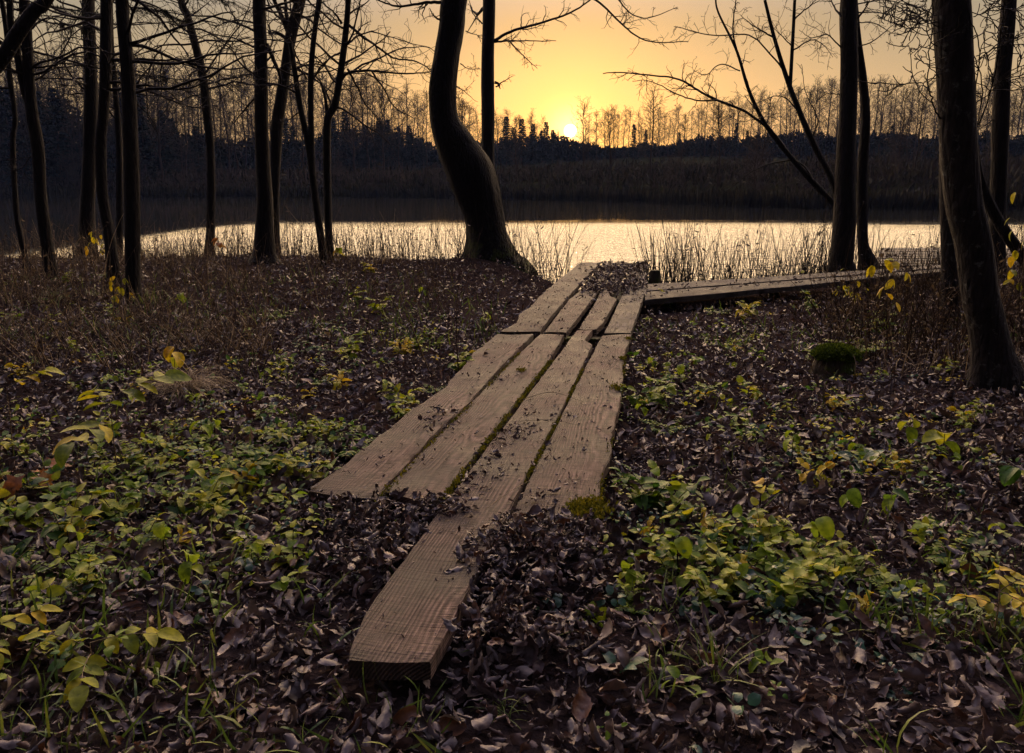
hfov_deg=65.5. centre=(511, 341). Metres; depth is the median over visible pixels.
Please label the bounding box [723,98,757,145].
bare tree
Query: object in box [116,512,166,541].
seedling
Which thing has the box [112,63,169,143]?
bare tree
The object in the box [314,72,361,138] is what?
bare tree
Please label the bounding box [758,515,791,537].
seedling
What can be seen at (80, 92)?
bare tree
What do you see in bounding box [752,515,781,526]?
seedling
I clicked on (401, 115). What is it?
bare tree
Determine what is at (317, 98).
bare tree
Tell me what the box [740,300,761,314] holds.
seedling
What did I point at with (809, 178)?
bare shrub tree
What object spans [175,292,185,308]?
seedling
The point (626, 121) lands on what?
bare tree
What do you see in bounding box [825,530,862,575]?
seedling
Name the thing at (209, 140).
tree
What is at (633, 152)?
spruce tree
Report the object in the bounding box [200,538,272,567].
seedling
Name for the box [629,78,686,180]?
bare tree
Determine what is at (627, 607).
seedling
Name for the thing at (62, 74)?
bare tree
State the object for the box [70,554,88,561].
seedling
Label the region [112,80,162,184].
spruce tree
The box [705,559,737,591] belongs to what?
seedling
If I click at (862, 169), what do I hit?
tree
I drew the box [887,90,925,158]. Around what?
bare tree
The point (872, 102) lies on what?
bare tree
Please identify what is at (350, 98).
bare tree
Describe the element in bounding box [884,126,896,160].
spruce tree
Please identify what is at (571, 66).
sky
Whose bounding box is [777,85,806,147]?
bare tree
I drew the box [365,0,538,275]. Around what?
tree
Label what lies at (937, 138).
spruce tree
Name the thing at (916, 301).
dry undergrowth
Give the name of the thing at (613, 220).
lake
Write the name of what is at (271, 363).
seedling
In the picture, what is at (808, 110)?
bare tree
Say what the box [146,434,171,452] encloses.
seedling
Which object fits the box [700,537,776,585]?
seedling
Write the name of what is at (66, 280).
seedling
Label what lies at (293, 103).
bare tree
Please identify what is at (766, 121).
bare tree
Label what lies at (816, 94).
bare tree
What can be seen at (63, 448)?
seedling
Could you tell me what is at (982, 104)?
bare tree
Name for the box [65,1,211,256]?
tree
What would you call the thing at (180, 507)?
seedling
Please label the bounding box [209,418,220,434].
seedling
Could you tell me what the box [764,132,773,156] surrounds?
spruce tree
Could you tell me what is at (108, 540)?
seedling
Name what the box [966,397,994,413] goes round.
seedling
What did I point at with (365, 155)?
spruce tree
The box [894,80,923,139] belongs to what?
bare tree
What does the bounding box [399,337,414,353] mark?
seedling
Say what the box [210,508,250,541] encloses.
seedling
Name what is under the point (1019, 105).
bare tree
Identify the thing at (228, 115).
bare tree
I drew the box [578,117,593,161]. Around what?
bare tree
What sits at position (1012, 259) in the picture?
sapling
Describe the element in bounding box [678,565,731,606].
seedling
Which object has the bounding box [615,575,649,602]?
seedling
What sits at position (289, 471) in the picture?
seedling
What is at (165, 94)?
bare tree
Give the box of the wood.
[0,80,1023,175]
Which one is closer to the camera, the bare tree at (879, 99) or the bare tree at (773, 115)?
the bare tree at (879, 99)
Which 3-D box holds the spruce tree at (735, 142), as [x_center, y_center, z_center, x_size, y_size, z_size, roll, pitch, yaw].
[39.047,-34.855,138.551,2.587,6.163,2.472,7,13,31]
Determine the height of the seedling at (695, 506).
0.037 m
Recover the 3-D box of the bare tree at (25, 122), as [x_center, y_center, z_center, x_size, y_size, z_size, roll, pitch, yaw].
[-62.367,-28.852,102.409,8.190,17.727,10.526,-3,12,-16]
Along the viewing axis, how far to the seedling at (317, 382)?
4.90 m
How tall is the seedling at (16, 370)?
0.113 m
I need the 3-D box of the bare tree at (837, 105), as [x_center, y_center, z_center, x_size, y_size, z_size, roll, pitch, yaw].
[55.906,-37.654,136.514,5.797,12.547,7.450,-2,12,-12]
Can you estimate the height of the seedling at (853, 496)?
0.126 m
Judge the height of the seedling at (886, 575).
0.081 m
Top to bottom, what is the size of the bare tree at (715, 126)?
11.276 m
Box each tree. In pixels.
[0,0,97,269]
[0,0,148,73]
[0,0,159,278]
[0,0,253,95]
[0,57,25,178]
[0,77,23,179]
[1,0,254,289]
[2,64,58,152]
[3,0,131,257]
[4,66,37,139]
[4,145,31,183]
[8,44,75,146]
[14,57,78,121]
[19,56,79,152]
[20,58,82,170]
[21,42,110,175]
[22,91,68,184]
[25,52,114,165]
[36,43,81,126]
[44,88,80,182]
[45,62,79,111]
[59,0,281,303]
[60,67,109,143]
[64,51,112,151]
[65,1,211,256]
[66,55,155,158]
[80,49,111,150]
[82,56,151,147]
[107,63,169,142]
[109,75,152,173]
[110,64,184,168]
[111,49,168,118]
[112,0,372,264]
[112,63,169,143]
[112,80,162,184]
[112,97,122,170]
[115,0,291,255]
[136,49,199,183]
[136,66,182,164]
[136,93,164,181]
[142,68,222,179]
[145,58,195,134]
[149,65,172,126]
[150,65,194,123]
[151,110,181,181]
[152,134,181,172]
[154,57,203,147]
[155,56,221,134]
[155,58,191,164]
[166,118,184,174]
[174,65,201,133]
[176,0,381,264]
[179,67,227,150]
[180,58,244,156]
[181,85,225,138]
[184,62,270,178]
[187,126,205,173]
[188,69,227,138]
[192,153,225,174]
[194,61,243,153]
[196,72,245,141]
[203,0,375,255]
[203,62,254,171]
[203,135,217,169]
[214,59,270,169]
[217,90,250,142]
[224,59,270,148]
[226,55,272,136]
[229,63,271,145]
[236,56,287,142]
[236,63,276,133]
[240,72,277,137]
[241,0,434,262]
[253,67,299,140]
[268,65,303,143]
[268,67,322,142]
[276,72,319,137]
[281,83,322,173]
[281,118,296,173]
[284,79,303,143]
[285,68,339,153]
[288,125,301,170]
[291,79,337,170]
[292,72,318,161]
[307,65,341,135]
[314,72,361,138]
[314,74,339,129]
[315,66,376,128]
[315,150,345,172]
[316,84,372,143]
[321,74,360,162]
[321,74,375,174]
[321,150,353,179]
[331,118,345,170]
[337,111,358,170]
[340,68,392,168]
[342,74,373,128]
[345,75,377,170]
[347,127,363,171]
[348,94,361,127]
[354,74,390,145]
[359,77,411,174]
[359,128,375,169]
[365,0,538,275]
[369,63,395,127]
[370,82,404,135]
[370,89,416,169]
[371,117,391,169]
[378,85,406,166]
[381,120,398,169]
[389,93,412,133]
[391,78,424,144]
[392,126,405,169]
[400,91,424,168]
[402,97,431,164]
[403,90,433,138]
[403,125,418,169]
[415,88,434,166]
[417,138,428,168]
[428,106,435,148]
[456,88,494,144]
[458,98,474,130]
[458,101,475,132]
[466,105,480,143]
[467,0,687,169]
[470,106,480,140]
[494,108,510,164]
[494,113,509,161]
[494,117,503,160]
[497,116,512,164]
[502,110,517,131]
[502,115,529,182]
[505,127,521,164]
[516,118,529,164]
[524,108,541,139]
[525,116,537,162]
[525,124,540,164]
[535,131,544,162]
[538,122,551,162]
[545,130,558,163]
[567,95,604,170]
[576,117,600,154]
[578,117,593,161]
[585,110,611,159]
[592,106,631,185]
[597,109,615,154]
[599,105,619,145]
[603,0,839,209]
[607,104,624,145]
[614,113,627,146]
[616,105,634,158]
[616,109,639,158]
[626,124,639,158]
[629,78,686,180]
[630,109,651,156]
[636,117,645,148]
[639,95,657,144]
[640,130,649,157]
[648,110,668,145]
[650,106,674,145]
[653,112,674,144]
[657,117,677,155]
[664,114,697,185]
[667,104,684,143]
[668,105,691,140]
[674,132,681,156]
[680,115,691,144]
[686,109,696,141]
[687,106,709,140]
[688,104,714,156]
[693,98,746,192]
[693,134,702,157]
[695,95,717,156]
[697,94,724,156]
[703,97,733,156]
[709,98,730,139]
[717,98,742,139]
[718,129,800,194]
[719,95,744,157]
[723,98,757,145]
[725,91,749,139]
[728,123,742,157]
[733,92,798,186]
[737,92,765,155]
[740,130,751,158]
[745,86,772,134]
[749,95,778,134]
[749,104,775,135]
[761,101,781,131]
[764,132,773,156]
[769,89,793,134]
[771,89,798,140]
[774,0,878,270]
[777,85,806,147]
[779,82,824,153]
[780,87,808,155]
[790,0,931,272]
[794,159,835,192]
[795,74,836,156]
[797,129,809,157]
[801,84,837,158]
[801,88,823,130]
[802,83,823,141]
[808,157,818,173]
[813,75,838,141]
[818,76,838,157]
[820,80,839,133]
[821,84,839,137]
[852,0,1023,394]
[856,91,883,156]
[857,74,898,132]
[857,78,891,132]
[870,76,896,134]
[871,77,899,146]
[871,90,902,136]
[874,76,907,134]
[876,80,926,180]
[877,76,938,182]
[884,86,911,129]
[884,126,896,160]
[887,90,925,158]
[894,77,937,159]
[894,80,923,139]
[903,80,937,159]
[916,90,937,157]
[921,92,937,131]
[929,126,938,160]
[939,158,960,325]
[976,72,1020,171]
[976,73,991,132]
[976,87,989,137]
[977,0,1023,277]
[978,68,992,132]
[978,75,1015,130]
[978,144,1023,269]
[987,77,1023,143]
[1009,84,1023,141]
[1010,69,1023,139]
[1010,75,1023,132]
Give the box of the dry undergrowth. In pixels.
[0,198,1023,379]
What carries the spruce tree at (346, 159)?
on the ground at (780, 706)
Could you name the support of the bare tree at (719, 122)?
on the ground at (780, 706)
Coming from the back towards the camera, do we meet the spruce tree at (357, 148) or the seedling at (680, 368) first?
the spruce tree at (357, 148)
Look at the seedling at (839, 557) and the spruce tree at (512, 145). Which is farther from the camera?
the spruce tree at (512, 145)
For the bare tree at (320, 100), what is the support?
on the ground at (780, 706)
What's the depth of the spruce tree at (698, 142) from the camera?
139.68 m
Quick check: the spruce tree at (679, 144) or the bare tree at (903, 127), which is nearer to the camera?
the bare tree at (903, 127)
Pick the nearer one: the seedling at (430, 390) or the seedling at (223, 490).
the seedling at (223, 490)
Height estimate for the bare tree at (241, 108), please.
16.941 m
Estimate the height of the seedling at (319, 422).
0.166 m
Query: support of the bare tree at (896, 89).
on the ground at (780, 706)
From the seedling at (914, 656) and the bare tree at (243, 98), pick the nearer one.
the seedling at (914, 656)
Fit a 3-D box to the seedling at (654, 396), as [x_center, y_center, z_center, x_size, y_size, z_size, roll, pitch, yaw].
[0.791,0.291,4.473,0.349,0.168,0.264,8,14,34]
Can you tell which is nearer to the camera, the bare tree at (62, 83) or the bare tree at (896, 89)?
the bare tree at (62, 83)
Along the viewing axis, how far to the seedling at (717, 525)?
2.80 m
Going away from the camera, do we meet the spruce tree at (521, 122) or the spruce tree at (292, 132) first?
the spruce tree at (292, 132)
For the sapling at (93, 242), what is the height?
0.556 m
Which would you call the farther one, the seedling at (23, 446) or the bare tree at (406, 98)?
the bare tree at (406, 98)
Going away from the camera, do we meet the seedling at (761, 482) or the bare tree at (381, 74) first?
the seedling at (761, 482)
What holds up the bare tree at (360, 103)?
on the ground at (780, 706)
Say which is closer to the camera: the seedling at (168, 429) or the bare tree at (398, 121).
the seedling at (168, 429)
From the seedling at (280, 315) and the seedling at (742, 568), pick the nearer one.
the seedling at (742, 568)
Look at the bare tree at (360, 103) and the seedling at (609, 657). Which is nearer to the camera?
the seedling at (609, 657)
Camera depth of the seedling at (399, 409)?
4.17 m
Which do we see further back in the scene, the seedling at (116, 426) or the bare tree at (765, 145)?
the bare tree at (765, 145)
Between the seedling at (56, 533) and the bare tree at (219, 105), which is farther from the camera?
the bare tree at (219, 105)
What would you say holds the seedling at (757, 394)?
on the ground at (780, 706)
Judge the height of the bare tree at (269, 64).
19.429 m
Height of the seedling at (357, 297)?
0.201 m
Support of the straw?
on the boardwalk at (413, 621)
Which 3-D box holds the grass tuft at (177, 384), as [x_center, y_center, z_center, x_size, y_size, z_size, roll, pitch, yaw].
[-1.916,0.321,4.652,0.685,0.386,0.743,2,12,12]
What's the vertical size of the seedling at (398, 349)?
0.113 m
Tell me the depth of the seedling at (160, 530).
2.60 m
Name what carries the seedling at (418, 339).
on the ground at (780, 706)
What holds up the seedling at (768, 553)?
on the ground at (780, 706)
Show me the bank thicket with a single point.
(926, 173)
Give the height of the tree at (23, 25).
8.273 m
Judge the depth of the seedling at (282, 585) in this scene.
2.37 m
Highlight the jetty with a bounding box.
[879,248,1018,268]
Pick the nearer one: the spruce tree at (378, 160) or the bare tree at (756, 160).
the bare tree at (756, 160)
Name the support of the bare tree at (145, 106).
on the ground at (780, 706)
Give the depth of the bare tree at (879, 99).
132.33 m
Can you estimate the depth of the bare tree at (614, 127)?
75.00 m
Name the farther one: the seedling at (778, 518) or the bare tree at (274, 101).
the bare tree at (274, 101)
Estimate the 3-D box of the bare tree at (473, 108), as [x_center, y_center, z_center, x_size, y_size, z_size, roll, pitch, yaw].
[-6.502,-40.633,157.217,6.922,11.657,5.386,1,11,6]
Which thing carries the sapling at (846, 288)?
on the ground at (780, 706)
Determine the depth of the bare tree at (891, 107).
129.49 m
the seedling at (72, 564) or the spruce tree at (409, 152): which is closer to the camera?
the seedling at (72, 564)
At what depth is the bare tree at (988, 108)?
125.40 m
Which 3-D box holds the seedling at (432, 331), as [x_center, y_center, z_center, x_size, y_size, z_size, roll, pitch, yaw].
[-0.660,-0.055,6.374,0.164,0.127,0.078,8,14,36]
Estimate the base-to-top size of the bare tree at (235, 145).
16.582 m
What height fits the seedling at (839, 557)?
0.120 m
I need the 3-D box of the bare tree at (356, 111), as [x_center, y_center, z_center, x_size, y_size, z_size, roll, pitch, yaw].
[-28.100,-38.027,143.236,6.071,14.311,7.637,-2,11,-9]
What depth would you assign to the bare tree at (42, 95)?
102.54 m
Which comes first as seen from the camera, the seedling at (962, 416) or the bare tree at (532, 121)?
the seedling at (962, 416)
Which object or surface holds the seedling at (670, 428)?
on the ground at (780, 706)
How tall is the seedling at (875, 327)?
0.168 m
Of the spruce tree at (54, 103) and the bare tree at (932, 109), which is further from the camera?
the bare tree at (932, 109)
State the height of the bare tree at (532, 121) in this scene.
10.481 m
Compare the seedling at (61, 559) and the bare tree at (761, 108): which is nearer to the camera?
the seedling at (61, 559)
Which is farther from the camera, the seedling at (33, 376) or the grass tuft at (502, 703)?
the seedling at (33, 376)
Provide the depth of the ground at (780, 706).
2.57 m
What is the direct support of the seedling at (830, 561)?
on the ground at (780, 706)
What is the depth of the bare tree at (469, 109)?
147.25 m
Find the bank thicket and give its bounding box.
[0,143,1023,209]
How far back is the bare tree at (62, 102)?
100.27 m
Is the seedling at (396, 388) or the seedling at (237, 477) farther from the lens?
the seedling at (396, 388)
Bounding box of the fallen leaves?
[297,258,936,658]
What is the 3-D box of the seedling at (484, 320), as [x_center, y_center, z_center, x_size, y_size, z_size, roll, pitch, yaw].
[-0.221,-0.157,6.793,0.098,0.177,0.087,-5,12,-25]
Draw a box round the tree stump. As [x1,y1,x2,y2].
[809,342,862,379]
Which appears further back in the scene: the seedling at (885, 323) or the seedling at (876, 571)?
the seedling at (885, 323)
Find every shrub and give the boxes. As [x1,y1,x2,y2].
[609,459,710,512]
[647,536,708,587]
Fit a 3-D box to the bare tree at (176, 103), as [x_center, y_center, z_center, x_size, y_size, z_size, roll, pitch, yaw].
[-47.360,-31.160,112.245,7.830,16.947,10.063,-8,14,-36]
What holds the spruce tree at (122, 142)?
on the ground at (780, 706)
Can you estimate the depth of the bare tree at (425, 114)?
138.49 m
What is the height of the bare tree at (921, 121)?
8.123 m
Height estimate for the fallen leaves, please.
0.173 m
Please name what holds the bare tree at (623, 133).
on the ground at (780, 706)
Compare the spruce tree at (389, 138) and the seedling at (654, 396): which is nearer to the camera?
the seedling at (654, 396)
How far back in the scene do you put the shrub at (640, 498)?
3.03 m
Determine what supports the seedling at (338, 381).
on the ground at (780, 706)
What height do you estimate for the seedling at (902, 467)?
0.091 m
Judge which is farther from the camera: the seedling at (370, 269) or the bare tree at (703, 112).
the bare tree at (703, 112)
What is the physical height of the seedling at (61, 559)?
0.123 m
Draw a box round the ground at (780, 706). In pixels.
[0,148,1023,752]
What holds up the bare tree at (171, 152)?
on the ground at (780, 706)
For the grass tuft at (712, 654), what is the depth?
2.00 m
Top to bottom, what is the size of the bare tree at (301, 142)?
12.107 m
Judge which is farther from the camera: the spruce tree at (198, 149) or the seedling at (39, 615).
the spruce tree at (198, 149)
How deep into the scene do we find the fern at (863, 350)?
5.62 m
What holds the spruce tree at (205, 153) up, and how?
on the ground at (780, 706)
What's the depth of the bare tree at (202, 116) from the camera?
119.76 m
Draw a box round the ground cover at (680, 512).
[0,270,1023,752]
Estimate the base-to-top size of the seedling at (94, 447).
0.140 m
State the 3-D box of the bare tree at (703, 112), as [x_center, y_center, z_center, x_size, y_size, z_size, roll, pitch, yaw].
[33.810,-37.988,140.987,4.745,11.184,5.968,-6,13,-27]
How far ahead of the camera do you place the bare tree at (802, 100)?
129.32 m
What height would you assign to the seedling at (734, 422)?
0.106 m
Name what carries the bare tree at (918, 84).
on the ground at (780, 706)
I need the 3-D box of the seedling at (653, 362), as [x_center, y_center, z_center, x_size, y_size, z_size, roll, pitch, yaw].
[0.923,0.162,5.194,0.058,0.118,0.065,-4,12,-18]
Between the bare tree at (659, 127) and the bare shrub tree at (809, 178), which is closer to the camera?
the bare shrub tree at (809, 178)
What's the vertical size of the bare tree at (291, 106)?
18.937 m
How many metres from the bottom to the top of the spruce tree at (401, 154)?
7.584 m
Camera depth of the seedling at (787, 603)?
2.36 m
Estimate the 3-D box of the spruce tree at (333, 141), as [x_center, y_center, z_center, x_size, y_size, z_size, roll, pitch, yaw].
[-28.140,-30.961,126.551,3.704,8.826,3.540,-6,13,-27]
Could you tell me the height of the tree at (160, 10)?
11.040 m
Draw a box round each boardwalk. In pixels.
[309,262,660,679]
[645,265,940,307]
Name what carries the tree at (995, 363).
on the ground at (780, 706)
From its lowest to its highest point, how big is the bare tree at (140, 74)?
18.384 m
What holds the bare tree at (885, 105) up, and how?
on the ground at (780, 706)
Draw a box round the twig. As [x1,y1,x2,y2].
[521,392,582,401]
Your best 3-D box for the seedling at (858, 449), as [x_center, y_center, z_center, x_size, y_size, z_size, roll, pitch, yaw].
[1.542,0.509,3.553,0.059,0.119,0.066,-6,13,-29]
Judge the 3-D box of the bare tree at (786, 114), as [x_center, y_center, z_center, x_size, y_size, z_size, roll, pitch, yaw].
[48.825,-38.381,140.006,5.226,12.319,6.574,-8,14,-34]
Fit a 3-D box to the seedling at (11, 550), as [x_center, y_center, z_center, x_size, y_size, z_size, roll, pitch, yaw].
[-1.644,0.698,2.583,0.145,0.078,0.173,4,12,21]
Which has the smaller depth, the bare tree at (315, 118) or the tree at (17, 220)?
the tree at (17, 220)
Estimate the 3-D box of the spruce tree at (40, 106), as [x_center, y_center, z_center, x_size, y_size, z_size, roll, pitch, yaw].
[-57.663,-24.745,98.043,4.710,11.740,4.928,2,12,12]
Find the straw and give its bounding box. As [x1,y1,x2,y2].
[487,481,527,507]
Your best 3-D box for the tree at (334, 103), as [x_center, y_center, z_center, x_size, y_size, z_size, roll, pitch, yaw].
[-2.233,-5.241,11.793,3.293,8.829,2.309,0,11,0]
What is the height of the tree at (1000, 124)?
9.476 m
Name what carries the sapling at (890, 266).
on the ground at (780, 706)
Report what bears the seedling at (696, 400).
on the ground at (780, 706)
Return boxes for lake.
[0,196,1023,289]
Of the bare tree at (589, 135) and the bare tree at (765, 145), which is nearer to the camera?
the bare tree at (765, 145)
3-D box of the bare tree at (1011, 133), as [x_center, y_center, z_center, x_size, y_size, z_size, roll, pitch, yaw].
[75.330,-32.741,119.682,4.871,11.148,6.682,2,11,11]
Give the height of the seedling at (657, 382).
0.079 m
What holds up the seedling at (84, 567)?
on the ground at (780, 706)
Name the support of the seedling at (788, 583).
on the ground at (780, 706)
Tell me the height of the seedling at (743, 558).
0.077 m
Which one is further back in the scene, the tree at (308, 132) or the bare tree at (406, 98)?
the bare tree at (406, 98)
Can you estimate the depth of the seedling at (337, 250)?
11.66 m
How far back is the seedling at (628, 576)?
2.41 m
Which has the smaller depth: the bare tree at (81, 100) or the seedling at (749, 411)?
the seedling at (749, 411)
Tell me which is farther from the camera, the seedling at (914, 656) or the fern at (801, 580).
the fern at (801, 580)
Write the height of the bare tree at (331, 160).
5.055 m
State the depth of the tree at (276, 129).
13.19 m
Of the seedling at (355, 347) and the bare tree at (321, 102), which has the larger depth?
the bare tree at (321, 102)
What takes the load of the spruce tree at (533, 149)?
on the ground at (780, 706)
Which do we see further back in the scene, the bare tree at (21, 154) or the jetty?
the bare tree at (21, 154)
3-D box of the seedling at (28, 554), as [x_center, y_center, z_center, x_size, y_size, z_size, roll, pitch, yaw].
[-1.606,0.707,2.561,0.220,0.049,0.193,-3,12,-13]
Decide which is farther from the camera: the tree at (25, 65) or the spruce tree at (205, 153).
the spruce tree at (205, 153)
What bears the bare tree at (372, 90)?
on the ground at (780, 706)
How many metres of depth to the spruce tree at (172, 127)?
105.05 m
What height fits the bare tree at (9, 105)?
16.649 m
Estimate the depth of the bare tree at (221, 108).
125.95 m
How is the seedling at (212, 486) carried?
on the ground at (780, 706)
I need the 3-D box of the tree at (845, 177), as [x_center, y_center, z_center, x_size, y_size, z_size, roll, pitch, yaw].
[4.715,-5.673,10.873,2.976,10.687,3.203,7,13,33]
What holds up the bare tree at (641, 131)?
on the ground at (780, 706)
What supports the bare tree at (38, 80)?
on the ground at (780, 706)
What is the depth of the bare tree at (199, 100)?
124.92 m
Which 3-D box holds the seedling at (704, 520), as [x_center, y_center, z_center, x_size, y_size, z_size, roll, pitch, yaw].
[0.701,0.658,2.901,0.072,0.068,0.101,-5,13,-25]
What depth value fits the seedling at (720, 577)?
2.44 m
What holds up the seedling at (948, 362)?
on the ground at (780, 706)
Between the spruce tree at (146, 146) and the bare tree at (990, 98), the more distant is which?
the spruce tree at (146, 146)
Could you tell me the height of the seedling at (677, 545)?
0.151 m
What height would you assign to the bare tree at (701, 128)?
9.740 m
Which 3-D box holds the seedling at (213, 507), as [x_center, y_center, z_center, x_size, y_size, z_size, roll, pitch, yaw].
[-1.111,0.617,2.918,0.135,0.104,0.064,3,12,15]
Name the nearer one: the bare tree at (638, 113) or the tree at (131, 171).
the tree at (131, 171)
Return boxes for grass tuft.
[124,360,248,404]
[466,689,530,727]
[664,612,773,691]
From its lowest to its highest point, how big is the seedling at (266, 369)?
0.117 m
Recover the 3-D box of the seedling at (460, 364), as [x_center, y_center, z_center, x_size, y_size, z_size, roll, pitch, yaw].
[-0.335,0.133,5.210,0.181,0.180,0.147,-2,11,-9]
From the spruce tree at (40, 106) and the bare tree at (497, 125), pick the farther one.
the bare tree at (497, 125)
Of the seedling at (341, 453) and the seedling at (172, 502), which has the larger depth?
the seedling at (341, 453)
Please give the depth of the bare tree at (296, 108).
133.70 m
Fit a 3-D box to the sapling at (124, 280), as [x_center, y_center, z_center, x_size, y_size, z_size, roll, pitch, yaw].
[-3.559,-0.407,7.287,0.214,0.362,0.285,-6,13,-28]
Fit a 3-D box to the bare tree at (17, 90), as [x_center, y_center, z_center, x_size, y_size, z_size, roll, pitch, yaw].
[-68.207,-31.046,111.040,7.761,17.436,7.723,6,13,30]
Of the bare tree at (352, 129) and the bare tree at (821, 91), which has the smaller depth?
the bare tree at (352, 129)
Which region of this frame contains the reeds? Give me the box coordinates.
[0,173,1023,282]
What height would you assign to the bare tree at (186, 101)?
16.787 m
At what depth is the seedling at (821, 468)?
3.31 m
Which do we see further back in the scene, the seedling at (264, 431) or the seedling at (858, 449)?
the seedling at (264, 431)
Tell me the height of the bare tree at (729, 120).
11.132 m
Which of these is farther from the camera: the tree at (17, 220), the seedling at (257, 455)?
the tree at (17, 220)
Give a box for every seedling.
[0,366,64,456]
[0,457,71,499]
[0,496,51,528]
[0,604,62,669]
[2,536,32,561]
[4,362,31,375]
[4,438,38,459]
[7,544,51,569]
[12,542,122,589]
[13,575,83,604]
[18,621,184,711]
[40,482,100,542]
[49,549,97,577]
[52,369,191,467]
[56,500,142,525]
[56,525,83,559]
[59,271,71,281]
[61,511,103,541]
[62,555,116,596]
[66,336,79,352]
[66,380,81,390]
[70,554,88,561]
[81,515,179,548]
[84,438,109,462]
[84,440,195,476]
[86,350,103,362]
[89,489,141,515]
[93,411,121,436]
[103,304,116,315]
[103,349,128,357]
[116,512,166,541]
[137,433,152,445]
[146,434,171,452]
[150,521,170,549]
[152,417,193,431]
[155,494,211,519]
[161,487,183,506]
[163,346,184,368]
[173,525,193,545]
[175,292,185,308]
[178,550,203,592]
[181,460,234,517]
[189,421,211,444]
[193,492,225,521]
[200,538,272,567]
[208,473,232,503]
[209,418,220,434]
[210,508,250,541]
[211,238,225,262]
[221,462,256,495]
[229,428,293,450]
[239,448,287,475]
[242,542,261,560]
[248,544,267,563]
[253,408,267,419]
[258,424,275,439]
[260,368,270,383]
[263,520,304,570]
[267,310,291,319]
[267,361,288,376]
[270,442,329,479]
[270,565,308,597]
[272,423,291,447]
[273,518,305,539]
[276,354,293,367]
[301,387,317,398]
[306,425,375,459]
[307,413,333,438]
[309,376,334,385]
[327,370,351,390]
[333,247,343,265]
[336,331,365,359]
[349,287,366,301]
[360,262,374,272]
[363,295,394,314]
[377,379,422,404]
[387,396,419,418]
[389,339,405,353]
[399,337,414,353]
[410,334,424,349]
[416,384,445,392]
[419,287,426,297]
[423,325,436,339]
[447,345,473,371]
[481,312,490,321]
[601,651,648,672]
[605,589,659,614]
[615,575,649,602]
[621,377,676,410]
[621,560,642,583]
[635,404,648,419]
[639,418,691,434]
[639,516,658,537]
[647,357,658,373]
[654,376,668,385]
[661,367,678,386]
[661,536,691,572]
[674,364,684,379]
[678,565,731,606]
[686,503,721,520]
[694,381,718,397]
[694,390,715,402]
[696,575,722,588]
[698,507,716,529]
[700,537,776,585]
[701,512,730,544]
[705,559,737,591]
[706,543,755,592]
[723,411,748,429]
[727,553,752,584]
[735,301,759,318]
[736,497,782,547]
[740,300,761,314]
[741,407,752,419]
[746,385,762,399]
[750,536,787,564]
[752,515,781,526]
[753,477,765,506]
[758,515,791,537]
[758,588,790,614]
[765,561,805,580]
[767,559,822,610]
[777,523,807,545]
[783,439,800,466]
[785,430,800,443]
[786,531,825,557]
[786,540,836,580]
[795,458,834,487]
[801,289,818,309]
[801,516,834,558]
[824,393,849,412]
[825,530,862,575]
[826,559,841,580]
[831,555,901,587]
[832,547,881,575]
[834,448,886,474]
[839,488,861,507]
[848,443,866,458]
[848,590,873,616]
[869,316,881,334]
[872,565,904,591]
[874,313,896,335]
[876,622,923,661]
[882,488,908,513]
[885,451,913,475]
[897,414,920,443]
[922,429,959,460]
[942,356,959,367]
[947,406,975,423]
[948,562,1023,636]
[954,405,972,430]
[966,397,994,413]
[999,465,1023,503]
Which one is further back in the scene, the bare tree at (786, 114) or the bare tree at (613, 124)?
the bare tree at (613, 124)
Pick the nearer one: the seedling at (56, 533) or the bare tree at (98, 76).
the seedling at (56, 533)
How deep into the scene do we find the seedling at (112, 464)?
3.42 m
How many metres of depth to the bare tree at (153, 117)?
102.45 m
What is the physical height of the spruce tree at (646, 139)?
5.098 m
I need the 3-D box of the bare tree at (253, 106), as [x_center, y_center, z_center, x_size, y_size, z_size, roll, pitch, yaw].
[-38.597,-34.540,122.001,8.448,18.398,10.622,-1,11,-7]
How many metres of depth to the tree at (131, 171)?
7.81 m
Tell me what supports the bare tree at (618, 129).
on the ground at (780, 706)
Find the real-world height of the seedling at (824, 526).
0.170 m
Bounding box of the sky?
[0,0,1023,147]
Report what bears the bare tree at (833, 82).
on the ground at (780, 706)
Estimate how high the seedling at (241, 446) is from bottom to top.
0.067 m
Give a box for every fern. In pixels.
[786,566,852,592]
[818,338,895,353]
[914,531,1012,572]
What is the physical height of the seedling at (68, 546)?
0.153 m
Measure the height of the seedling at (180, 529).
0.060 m
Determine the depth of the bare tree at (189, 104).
117.69 m
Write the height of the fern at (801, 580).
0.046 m
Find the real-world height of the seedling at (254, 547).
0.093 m
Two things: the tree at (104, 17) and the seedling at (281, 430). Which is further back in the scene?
the tree at (104, 17)
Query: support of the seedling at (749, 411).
on the ground at (780, 706)
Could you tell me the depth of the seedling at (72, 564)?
2.45 m
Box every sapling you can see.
[85,232,104,269]
[109,276,133,314]
[832,281,868,301]
[866,258,910,357]
[1003,192,1023,334]
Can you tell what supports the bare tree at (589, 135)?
on the ground at (780, 706)
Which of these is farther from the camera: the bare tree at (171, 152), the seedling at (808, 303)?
the bare tree at (171, 152)
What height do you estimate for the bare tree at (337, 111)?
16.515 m

